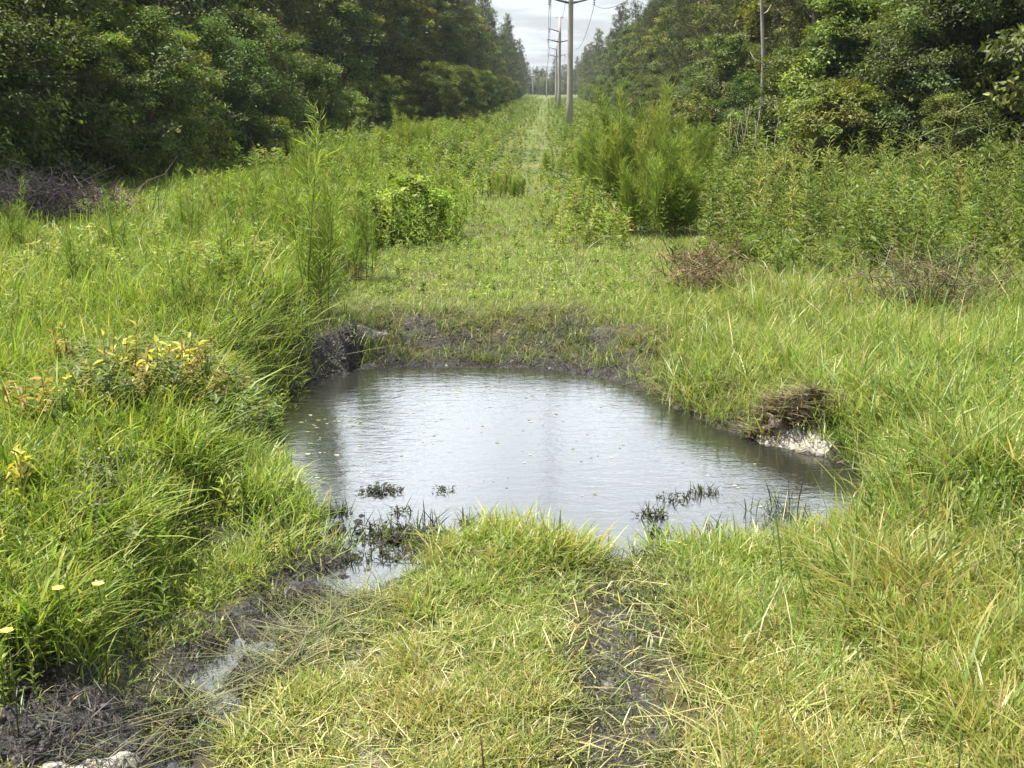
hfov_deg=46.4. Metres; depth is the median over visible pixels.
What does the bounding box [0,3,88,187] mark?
shrub
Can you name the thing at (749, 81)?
shrub
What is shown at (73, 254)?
feathery weed
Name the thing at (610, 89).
shrub
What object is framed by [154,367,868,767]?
pond water
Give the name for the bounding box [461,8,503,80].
broadleaf tree
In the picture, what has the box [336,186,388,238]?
weed
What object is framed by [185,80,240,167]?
broadleaf shrub
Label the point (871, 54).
shrub
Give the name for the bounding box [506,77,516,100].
shrub
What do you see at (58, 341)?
yellow weed
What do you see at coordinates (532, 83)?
utility pole
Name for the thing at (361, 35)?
pine tree
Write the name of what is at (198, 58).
shrub
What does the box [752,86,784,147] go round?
shrub
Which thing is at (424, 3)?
pine tree
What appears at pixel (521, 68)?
pine tree
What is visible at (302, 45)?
shrub
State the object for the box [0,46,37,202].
shrub
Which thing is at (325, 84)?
broadleaf shrub
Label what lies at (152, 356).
yellow weed
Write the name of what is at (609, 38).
pine tree
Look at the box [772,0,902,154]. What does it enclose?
vine covered tree
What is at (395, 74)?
pine tree
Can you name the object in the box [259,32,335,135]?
shrub
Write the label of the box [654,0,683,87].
pine tree
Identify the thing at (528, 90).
shrub
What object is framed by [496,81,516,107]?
shrub
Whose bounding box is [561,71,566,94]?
broadleaf tree
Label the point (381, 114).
shrub
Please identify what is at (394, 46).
broadleaf tree
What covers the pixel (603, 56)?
broadleaf tree
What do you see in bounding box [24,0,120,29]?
pine tree
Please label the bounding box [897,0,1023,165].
broadleaf tree
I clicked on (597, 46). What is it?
pine tree
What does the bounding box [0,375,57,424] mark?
yellow weed
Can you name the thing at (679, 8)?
pine tree
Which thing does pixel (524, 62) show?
pine tree
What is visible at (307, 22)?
pine tree
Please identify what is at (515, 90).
shrub
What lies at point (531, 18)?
sky
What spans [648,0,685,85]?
pine tree
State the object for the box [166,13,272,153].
shrub
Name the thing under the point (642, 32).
pine tree
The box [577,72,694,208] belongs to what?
feathery weed
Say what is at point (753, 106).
shrub
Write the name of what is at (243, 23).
broadleaf shrub
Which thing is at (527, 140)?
distant grass
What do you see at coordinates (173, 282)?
feathery weed
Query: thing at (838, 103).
broadleaf shrub
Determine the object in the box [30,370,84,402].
yellow weed
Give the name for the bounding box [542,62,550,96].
utility pole
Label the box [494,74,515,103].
shrub
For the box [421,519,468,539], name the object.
water weed
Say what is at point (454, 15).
pine tree
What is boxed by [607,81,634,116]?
shrub
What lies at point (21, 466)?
yellow weed
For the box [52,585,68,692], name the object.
yellow flower
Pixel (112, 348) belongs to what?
yellow weed
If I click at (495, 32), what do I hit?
pine tree
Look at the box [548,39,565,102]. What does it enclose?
utility pole
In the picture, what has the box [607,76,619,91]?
shrub
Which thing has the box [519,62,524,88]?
broadleaf tree
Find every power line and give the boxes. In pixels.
[542,0,550,83]
[551,0,627,72]
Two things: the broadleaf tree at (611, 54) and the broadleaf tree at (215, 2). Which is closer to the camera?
the broadleaf tree at (215, 2)
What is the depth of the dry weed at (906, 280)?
14.76 m
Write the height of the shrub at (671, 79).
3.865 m
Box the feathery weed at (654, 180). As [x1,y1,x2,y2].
[609,128,707,236]
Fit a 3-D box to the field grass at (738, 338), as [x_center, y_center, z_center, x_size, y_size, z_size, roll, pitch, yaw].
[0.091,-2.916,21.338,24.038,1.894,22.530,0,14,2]
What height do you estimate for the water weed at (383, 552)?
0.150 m
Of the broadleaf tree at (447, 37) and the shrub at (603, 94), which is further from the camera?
the shrub at (603, 94)
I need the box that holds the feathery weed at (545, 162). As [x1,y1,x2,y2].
[541,147,575,175]
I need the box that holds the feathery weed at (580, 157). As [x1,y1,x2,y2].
[573,127,631,180]
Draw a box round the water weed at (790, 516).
[755,500,824,524]
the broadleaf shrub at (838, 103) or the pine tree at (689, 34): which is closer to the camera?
the broadleaf shrub at (838, 103)
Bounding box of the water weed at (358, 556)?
[335,541,384,567]
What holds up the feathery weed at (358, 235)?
on the ground at (332, 349)
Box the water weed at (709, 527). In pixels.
[692,509,771,538]
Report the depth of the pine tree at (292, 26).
61.97 m
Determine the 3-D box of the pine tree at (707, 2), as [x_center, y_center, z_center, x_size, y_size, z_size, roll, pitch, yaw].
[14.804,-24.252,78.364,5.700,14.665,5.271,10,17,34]
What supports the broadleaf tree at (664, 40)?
on the ground at (332, 349)
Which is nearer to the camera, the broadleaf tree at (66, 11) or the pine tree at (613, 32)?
the broadleaf tree at (66, 11)
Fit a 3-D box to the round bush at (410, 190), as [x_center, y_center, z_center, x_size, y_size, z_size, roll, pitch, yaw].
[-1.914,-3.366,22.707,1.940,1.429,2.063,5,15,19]
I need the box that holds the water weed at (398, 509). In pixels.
[385,497,417,513]
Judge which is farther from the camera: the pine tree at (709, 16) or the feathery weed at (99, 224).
the pine tree at (709, 16)
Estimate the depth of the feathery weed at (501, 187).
31.25 m
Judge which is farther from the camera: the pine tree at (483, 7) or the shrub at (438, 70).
the pine tree at (483, 7)
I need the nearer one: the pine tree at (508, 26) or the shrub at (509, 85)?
the shrub at (509, 85)
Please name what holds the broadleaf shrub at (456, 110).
on the ground at (332, 349)
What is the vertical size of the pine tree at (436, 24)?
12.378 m
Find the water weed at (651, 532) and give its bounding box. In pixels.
[647,523,669,536]
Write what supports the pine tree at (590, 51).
on the ground at (332, 349)
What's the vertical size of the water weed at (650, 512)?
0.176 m
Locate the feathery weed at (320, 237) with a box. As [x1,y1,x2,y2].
[270,94,352,320]
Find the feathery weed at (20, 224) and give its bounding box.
[0,175,45,255]
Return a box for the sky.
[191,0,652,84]
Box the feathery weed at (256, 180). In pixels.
[196,140,305,219]
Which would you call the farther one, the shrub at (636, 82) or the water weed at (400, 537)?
the shrub at (636, 82)
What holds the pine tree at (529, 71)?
on the ground at (332, 349)
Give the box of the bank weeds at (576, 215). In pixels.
[0,111,1023,706]
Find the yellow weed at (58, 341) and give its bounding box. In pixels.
[39,322,84,365]
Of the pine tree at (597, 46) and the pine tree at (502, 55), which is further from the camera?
the pine tree at (597, 46)
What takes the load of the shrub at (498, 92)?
on the ground at (332, 349)
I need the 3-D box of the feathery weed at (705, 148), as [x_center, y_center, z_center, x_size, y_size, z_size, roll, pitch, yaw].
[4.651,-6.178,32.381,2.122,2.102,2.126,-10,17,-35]
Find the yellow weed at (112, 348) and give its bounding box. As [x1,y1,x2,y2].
[93,315,140,380]
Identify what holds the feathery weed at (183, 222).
on the ground at (332, 349)
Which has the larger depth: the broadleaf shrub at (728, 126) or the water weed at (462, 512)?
the broadleaf shrub at (728, 126)
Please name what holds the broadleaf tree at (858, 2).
on the ground at (332, 349)
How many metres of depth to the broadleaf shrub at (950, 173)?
26.16 m
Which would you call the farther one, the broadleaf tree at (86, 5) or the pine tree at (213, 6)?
the pine tree at (213, 6)
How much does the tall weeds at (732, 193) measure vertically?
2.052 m
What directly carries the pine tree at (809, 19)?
on the ground at (332, 349)
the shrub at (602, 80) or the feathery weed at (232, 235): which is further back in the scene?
the shrub at (602, 80)
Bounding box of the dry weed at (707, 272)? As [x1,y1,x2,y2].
[633,222,781,293]
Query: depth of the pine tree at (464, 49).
128.31 m
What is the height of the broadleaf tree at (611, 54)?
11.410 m
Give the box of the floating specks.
[301,385,762,506]
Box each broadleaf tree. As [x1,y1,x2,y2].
[2,0,137,118]
[4,0,91,125]
[8,0,137,72]
[50,0,209,44]
[125,0,244,32]
[172,0,273,61]
[205,0,322,55]
[249,0,335,66]
[293,0,374,83]
[297,0,390,121]
[332,0,423,124]
[358,0,444,106]
[379,0,434,104]
[420,0,468,94]
[431,0,484,69]
[441,3,469,60]
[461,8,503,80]
[470,7,496,71]
[487,38,505,78]
[499,39,521,80]
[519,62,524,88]
[530,69,540,86]
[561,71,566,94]
[577,55,589,84]
[589,46,613,83]
[598,50,618,78]
[606,21,635,82]
[612,30,639,90]
[614,44,634,79]
[616,18,648,81]
[631,20,667,86]
[637,4,688,86]
[653,4,697,87]
[657,22,705,87]
[676,8,716,84]
[687,1,771,90]
[727,0,818,87]
[766,1,823,68]
[818,0,894,27]
[836,0,1018,124]
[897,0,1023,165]
[963,0,1023,131]
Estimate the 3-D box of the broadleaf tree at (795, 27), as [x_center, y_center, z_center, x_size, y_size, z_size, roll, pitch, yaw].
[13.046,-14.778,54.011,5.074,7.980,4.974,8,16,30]
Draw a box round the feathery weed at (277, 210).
[220,162,335,243]
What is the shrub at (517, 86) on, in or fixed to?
on the ground at (332, 349)
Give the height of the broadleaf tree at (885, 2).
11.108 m
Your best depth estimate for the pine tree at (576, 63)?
460.73 m
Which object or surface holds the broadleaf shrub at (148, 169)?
on the ground at (332, 349)
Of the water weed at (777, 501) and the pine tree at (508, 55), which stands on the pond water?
the water weed at (777, 501)
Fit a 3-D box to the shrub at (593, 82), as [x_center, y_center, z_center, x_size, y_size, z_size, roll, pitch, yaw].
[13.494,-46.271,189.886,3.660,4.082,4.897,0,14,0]
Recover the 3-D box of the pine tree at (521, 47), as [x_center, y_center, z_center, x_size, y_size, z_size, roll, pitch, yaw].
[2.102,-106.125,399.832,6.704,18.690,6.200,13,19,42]
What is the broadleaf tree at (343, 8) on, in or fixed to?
on the ground at (332, 349)
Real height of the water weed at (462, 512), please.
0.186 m
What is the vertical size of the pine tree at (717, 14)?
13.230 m
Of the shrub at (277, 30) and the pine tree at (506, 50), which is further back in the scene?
the pine tree at (506, 50)
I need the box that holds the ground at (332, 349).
[0,93,1023,767]
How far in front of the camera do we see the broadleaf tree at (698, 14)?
75.09 m
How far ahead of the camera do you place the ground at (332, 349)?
7.45 m
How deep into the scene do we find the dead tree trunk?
41.63 m
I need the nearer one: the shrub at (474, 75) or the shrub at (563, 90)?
the shrub at (474, 75)
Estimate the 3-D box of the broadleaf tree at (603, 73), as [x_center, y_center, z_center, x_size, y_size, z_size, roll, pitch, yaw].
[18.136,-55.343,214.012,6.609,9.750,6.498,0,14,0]
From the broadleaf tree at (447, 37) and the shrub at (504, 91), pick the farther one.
the shrub at (504, 91)
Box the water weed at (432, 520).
[408,501,453,529]
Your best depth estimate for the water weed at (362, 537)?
8.93 m
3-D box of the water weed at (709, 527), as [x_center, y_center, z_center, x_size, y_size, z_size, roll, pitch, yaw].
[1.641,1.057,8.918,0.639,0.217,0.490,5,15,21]
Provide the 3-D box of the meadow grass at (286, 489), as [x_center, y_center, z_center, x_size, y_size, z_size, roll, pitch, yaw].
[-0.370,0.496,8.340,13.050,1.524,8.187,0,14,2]
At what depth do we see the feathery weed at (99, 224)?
16.71 m
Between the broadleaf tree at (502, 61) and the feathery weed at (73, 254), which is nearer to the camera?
the feathery weed at (73, 254)
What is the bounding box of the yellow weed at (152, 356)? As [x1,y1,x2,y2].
[132,334,187,395]
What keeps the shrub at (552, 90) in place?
on the ground at (332, 349)
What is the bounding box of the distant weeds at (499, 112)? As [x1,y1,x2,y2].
[184,95,876,193]
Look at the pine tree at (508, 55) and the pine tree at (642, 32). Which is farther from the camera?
the pine tree at (508, 55)
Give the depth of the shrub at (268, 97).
43.01 m
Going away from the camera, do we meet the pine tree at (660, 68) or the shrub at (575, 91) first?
the pine tree at (660, 68)
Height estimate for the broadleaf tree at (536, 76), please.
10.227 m
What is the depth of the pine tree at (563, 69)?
499.47 m
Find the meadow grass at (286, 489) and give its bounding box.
[0,301,1023,767]
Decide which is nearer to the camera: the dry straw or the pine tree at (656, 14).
the dry straw
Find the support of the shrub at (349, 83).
on the ground at (332, 349)
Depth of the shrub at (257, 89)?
40.54 m
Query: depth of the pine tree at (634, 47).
137.57 m
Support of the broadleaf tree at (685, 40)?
on the ground at (332, 349)
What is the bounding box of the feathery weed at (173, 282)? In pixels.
[143,253,205,317]
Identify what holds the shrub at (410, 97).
on the ground at (332, 349)
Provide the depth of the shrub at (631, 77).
116.21 m
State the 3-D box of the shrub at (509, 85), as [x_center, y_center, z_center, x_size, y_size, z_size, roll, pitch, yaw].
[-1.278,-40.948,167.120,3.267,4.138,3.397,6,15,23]
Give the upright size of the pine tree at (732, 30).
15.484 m
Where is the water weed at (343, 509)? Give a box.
[315,495,354,515]
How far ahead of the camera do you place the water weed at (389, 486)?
9.89 m
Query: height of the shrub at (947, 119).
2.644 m
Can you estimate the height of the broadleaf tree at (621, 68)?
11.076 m
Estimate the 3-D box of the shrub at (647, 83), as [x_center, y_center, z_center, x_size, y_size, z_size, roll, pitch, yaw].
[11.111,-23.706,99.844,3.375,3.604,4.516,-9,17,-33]
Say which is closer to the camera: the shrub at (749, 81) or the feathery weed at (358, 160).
the feathery weed at (358, 160)
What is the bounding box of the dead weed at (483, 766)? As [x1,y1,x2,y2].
[480,735,484,767]
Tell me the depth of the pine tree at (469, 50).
147.29 m
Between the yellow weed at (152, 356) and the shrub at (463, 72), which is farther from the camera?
the shrub at (463, 72)
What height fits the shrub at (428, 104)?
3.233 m
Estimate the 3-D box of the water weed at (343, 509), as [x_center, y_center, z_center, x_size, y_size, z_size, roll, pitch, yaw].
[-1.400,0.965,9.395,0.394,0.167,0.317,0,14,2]
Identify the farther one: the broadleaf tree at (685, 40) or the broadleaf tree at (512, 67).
the broadleaf tree at (512, 67)
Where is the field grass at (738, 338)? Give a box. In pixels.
[0,156,1023,437]
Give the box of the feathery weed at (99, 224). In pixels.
[90,181,149,256]
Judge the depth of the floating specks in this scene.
11.33 m
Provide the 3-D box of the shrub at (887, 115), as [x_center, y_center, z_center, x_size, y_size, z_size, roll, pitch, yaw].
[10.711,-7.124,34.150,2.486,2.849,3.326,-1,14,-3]
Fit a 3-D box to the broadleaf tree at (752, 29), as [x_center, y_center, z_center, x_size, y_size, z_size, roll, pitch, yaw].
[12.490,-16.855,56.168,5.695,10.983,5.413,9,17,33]
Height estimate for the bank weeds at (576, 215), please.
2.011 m
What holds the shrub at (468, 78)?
on the ground at (332, 349)
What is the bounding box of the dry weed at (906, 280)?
[795,214,1023,318]
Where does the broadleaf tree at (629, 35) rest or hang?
on the ground at (332, 349)
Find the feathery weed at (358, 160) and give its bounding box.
[286,117,381,180]
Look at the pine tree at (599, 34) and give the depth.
288.52 m
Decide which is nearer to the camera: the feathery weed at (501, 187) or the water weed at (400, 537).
the water weed at (400, 537)
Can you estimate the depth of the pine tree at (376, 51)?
71.99 m
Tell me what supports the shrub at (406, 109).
on the ground at (332, 349)
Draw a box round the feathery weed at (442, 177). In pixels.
[427,173,452,192]
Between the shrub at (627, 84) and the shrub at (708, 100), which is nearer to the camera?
the shrub at (708, 100)
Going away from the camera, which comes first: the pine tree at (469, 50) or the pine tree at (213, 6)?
the pine tree at (213, 6)
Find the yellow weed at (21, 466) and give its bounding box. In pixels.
[5,438,40,505]
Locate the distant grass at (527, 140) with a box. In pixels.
[178,94,715,195]
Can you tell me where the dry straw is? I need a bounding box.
[0,289,1018,767]
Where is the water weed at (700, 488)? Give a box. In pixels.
[688,481,725,496]
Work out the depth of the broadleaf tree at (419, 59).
80.50 m
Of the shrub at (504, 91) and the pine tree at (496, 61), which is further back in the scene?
the pine tree at (496, 61)
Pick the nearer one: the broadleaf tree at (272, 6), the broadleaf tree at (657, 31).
the broadleaf tree at (272, 6)
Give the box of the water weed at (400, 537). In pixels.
[371,513,442,546]
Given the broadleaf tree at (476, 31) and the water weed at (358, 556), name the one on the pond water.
the water weed at (358, 556)
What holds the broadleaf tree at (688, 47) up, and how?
on the ground at (332, 349)
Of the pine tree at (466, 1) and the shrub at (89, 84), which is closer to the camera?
the shrub at (89, 84)
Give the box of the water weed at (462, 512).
[455,506,487,521]
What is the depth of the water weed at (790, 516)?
9.22 m
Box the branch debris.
[60,158,175,224]
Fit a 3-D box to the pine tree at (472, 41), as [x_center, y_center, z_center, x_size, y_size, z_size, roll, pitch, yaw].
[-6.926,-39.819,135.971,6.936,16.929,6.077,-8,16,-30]
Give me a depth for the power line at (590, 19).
74.97 m
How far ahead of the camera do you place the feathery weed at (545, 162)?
38.31 m
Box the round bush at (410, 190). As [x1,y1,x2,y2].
[364,169,466,245]
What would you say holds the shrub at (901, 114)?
on the ground at (332, 349)
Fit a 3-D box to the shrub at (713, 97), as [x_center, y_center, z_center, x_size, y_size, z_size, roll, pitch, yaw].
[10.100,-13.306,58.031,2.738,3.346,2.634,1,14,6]
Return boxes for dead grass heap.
[734,378,854,441]
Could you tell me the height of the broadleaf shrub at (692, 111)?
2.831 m
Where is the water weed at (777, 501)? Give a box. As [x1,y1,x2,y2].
[727,475,804,516]
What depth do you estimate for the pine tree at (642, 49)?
124.86 m
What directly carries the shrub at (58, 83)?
on the ground at (332, 349)
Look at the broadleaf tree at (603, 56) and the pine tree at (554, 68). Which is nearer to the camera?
the broadleaf tree at (603, 56)
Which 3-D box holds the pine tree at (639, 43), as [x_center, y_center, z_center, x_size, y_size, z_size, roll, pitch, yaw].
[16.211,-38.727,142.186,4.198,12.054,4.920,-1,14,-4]
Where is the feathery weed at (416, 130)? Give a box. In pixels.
[372,102,436,153]
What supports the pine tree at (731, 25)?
on the ground at (332, 349)
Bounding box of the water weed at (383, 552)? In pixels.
[369,541,428,562]
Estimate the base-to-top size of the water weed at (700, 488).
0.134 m
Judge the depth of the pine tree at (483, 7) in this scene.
180.91 m
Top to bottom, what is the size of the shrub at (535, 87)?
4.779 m
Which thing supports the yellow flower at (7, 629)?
on the ground at (332, 349)
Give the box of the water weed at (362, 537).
[324,508,423,545]
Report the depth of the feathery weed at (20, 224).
16.28 m
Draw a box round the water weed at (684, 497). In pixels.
[655,487,693,503]
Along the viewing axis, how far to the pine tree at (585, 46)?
404.25 m
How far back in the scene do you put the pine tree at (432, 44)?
89.79 m
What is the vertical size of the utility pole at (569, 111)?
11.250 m
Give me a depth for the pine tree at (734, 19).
62.02 m
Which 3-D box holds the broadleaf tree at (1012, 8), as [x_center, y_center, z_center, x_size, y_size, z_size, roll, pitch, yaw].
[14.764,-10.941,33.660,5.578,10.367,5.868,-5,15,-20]
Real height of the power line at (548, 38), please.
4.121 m
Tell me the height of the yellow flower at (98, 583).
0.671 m
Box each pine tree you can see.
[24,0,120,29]
[93,0,173,19]
[164,0,261,31]
[236,0,319,42]
[250,1,343,58]
[267,0,337,53]
[310,0,401,106]
[324,0,412,126]
[347,0,413,124]
[379,0,434,70]
[401,0,446,112]
[402,11,441,118]
[404,0,442,118]
[418,0,454,73]
[432,0,461,66]
[435,0,477,69]
[449,0,472,55]
[453,0,486,70]
[457,0,480,69]
[460,0,476,65]
[465,4,480,65]
[473,6,498,70]
[475,0,505,73]
[476,0,501,75]
[486,10,511,76]
[489,27,502,74]
[496,38,509,76]
[498,20,518,69]
[498,32,513,76]
[499,13,521,80]
[516,38,527,78]
[518,52,524,84]
[519,48,526,78]
[526,63,531,80]
[551,57,557,81]
[561,64,564,82]
[573,56,580,94]
[577,45,588,83]
[581,41,594,83]
[587,28,607,77]
[587,37,603,84]
[596,39,609,76]
[598,34,612,71]
[602,11,628,82]
[605,1,630,71]
[613,0,643,76]
[626,7,650,80]
[629,0,669,80]
[632,9,646,79]
[634,0,654,78]
[636,0,667,76]
[641,0,672,67]
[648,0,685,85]
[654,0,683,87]
[654,0,716,82]
[666,0,699,74]
[674,0,714,66]
[681,0,730,69]
[687,0,750,76]
[689,0,736,57]
[695,0,790,74]
[697,0,793,44]
[710,0,771,79]
[717,0,817,85]
[756,0,831,73]
[779,0,829,70]
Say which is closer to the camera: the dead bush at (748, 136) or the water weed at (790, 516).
the water weed at (790, 516)
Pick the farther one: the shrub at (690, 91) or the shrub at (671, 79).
the shrub at (671, 79)
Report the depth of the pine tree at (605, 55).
251.09 m
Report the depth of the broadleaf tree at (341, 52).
72.94 m
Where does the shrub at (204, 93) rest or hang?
on the ground at (332, 349)
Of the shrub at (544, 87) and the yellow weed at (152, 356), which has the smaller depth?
the yellow weed at (152, 356)
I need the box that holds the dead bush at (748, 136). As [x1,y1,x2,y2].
[727,106,779,165]
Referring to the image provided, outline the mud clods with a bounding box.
[0,310,733,767]
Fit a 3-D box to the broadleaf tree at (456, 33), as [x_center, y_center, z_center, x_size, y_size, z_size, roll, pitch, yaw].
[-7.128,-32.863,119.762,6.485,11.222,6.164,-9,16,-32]
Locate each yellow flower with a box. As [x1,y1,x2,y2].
[0,627,18,737]
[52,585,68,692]
[92,581,108,696]
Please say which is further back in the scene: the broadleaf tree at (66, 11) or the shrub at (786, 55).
the shrub at (786, 55)
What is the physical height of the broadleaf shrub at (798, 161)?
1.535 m
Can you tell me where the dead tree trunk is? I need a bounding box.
[750,0,770,136]
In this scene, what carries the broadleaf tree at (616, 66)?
on the ground at (332, 349)
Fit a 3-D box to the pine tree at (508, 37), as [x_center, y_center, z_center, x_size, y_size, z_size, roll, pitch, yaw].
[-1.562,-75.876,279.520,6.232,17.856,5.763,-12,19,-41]
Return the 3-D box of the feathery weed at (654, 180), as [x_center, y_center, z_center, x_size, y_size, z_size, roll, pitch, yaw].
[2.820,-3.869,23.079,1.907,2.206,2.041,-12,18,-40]
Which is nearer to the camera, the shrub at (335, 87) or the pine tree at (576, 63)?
the shrub at (335, 87)
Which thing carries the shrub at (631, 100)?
on the ground at (332, 349)
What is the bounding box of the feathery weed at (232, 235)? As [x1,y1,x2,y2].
[207,188,258,269]
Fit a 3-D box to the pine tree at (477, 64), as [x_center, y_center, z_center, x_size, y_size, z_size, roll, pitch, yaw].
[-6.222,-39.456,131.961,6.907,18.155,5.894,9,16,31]
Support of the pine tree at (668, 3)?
on the ground at (332, 349)
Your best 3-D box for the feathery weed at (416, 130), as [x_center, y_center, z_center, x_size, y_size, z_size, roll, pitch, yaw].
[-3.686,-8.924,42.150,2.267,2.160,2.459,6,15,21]
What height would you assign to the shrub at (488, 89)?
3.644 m
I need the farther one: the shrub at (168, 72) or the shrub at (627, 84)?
the shrub at (627, 84)
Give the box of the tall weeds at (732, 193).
[561,110,1023,304]
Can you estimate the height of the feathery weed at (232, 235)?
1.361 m
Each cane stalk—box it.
[900,125,951,179]
[921,100,985,187]
[953,114,1009,162]
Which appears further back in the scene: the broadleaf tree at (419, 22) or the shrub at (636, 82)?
the shrub at (636, 82)
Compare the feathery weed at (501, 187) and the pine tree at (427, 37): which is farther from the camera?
the pine tree at (427, 37)
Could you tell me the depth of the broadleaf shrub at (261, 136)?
39.61 m
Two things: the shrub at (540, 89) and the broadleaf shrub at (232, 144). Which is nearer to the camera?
the broadleaf shrub at (232, 144)
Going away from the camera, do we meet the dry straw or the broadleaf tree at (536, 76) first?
the dry straw
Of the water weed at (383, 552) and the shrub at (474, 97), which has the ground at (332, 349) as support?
the shrub at (474, 97)
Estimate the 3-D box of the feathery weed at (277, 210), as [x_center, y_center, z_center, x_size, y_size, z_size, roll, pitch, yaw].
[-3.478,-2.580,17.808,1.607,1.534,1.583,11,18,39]
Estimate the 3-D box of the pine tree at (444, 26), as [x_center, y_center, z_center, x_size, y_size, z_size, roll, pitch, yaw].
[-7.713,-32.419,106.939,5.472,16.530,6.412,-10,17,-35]
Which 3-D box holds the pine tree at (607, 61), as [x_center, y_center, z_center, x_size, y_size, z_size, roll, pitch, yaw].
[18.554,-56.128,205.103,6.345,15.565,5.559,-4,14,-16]
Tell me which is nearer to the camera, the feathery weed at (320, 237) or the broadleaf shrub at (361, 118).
the feathery weed at (320, 237)
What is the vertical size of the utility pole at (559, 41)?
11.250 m
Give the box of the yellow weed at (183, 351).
[160,332,207,388]
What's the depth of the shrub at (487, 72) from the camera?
121.24 m
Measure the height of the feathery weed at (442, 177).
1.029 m
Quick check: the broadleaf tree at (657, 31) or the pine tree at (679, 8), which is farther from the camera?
the broadleaf tree at (657, 31)
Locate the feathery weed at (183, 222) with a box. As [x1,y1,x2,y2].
[161,163,211,241]
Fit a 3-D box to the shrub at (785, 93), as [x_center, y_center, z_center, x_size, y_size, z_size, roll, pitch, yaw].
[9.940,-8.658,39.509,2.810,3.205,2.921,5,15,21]
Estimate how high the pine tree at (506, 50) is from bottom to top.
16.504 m
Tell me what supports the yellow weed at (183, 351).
on the ground at (332, 349)
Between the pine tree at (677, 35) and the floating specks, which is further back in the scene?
the pine tree at (677, 35)
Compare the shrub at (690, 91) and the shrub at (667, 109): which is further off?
the shrub at (667, 109)
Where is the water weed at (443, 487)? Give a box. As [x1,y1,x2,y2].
[432,485,454,492]
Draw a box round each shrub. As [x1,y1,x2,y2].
[0,0,138,190]
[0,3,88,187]
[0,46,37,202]
[14,15,208,167]
[17,47,163,186]
[35,27,170,179]
[61,1,231,176]
[101,106,184,183]
[112,17,220,95]
[124,25,226,169]
[126,26,234,172]
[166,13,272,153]
[182,32,295,122]
[184,2,317,143]
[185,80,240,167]
[202,37,292,150]
[233,115,305,164]
[250,26,313,134]
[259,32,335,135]
[280,34,340,136]
[296,62,363,140]
[308,64,345,108]
[336,79,366,124]
[341,91,371,134]
[366,72,419,130]
[371,85,411,128]
[398,95,418,123]
[404,61,475,117]
[404,77,454,122]
[431,66,464,107]
[436,65,492,120]
[438,93,480,124]
[444,65,486,119]
[452,64,482,100]
[458,73,482,113]
[468,69,496,114]
[479,76,498,112]
[480,70,500,104]
[481,70,499,109]
[487,76,504,107]
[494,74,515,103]
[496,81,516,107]
[501,77,513,102]
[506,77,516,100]
[510,85,517,99]
[513,83,522,99]
[526,82,534,93]
[528,83,537,93]
[534,81,545,94]
[535,79,552,94]
[547,79,557,94]
[561,81,566,93]
[573,82,576,94]
[583,87,590,100]
[586,80,599,102]
[589,76,610,105]
[594,83,608,107]
[599,83,617,107]
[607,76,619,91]
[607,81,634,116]
[608,87,625,110]
[609,80,628,103]
[618,74,645,102]
[621,92,643,119]
[624,78,658,117]
[624,79,646,116]
[636,87,663,117]
[638,93,659,118]
[641,72,690,115]
[648,87,683,128]
[665,91,714,145]
[666,65,706,115]
[673,66,715,108]
[676,32,764,143]
[677,85,712,115]
[696,78,732,124]
[697,46,774,131]
[711,73,769,144]
[712,110,771,167]
[740,86,779,132]
[744,45,818,158]
[749,152,823,205]
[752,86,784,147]
[766,73,926,188]
[767,76,825,154]
[820,0,1023,181]
[820,10,917,153]
[838,169,934,219]
[843,84,918,180]
[873,18,1011,179]
[907,91,1004,189]
[932,141,1022,210]
[956,0,1023,158]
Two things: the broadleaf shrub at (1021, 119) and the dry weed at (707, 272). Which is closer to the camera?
the dry weed at (707, 272)
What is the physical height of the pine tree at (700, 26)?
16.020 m
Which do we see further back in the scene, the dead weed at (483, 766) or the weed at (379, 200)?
the weed at (379, 200)
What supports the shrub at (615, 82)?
on the ground at (332, 349)
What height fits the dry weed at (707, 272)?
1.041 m
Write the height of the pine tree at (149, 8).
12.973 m
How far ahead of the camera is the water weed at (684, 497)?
9.72 m
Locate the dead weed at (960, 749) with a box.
[958,730,961,767]
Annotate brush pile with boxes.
[0,152,151,233]
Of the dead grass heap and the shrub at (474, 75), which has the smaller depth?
the dead grass heap
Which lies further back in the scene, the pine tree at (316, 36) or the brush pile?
the pine tree at (316, 36)
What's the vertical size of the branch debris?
1.325 m
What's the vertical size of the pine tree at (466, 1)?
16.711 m
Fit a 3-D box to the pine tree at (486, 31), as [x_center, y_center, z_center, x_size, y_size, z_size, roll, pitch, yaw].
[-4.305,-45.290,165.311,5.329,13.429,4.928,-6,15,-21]
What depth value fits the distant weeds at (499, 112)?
47.67 m
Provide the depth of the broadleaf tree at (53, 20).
34.37 m
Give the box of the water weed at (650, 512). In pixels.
[632,499,668,519]
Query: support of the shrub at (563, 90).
on the ground at (332, 349)
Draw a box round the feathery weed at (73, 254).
[58,224,99,287]
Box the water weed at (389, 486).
[356,481,404,495]
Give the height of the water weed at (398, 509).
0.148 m
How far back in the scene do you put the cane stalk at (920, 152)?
26.87 m
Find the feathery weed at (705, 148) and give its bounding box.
[661,118,721,189]
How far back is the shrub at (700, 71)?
69.33 m
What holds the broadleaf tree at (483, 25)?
on the ground at (332, 349)
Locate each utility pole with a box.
[529,67,536,94]
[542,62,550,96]
[547,17,567,110]
[548,0,594,126]
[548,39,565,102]
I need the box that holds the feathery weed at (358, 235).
[284,175,382,284]
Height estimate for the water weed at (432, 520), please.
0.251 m
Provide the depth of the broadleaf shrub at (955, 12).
31.88 m
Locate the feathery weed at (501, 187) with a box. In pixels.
[477,169,526,198]

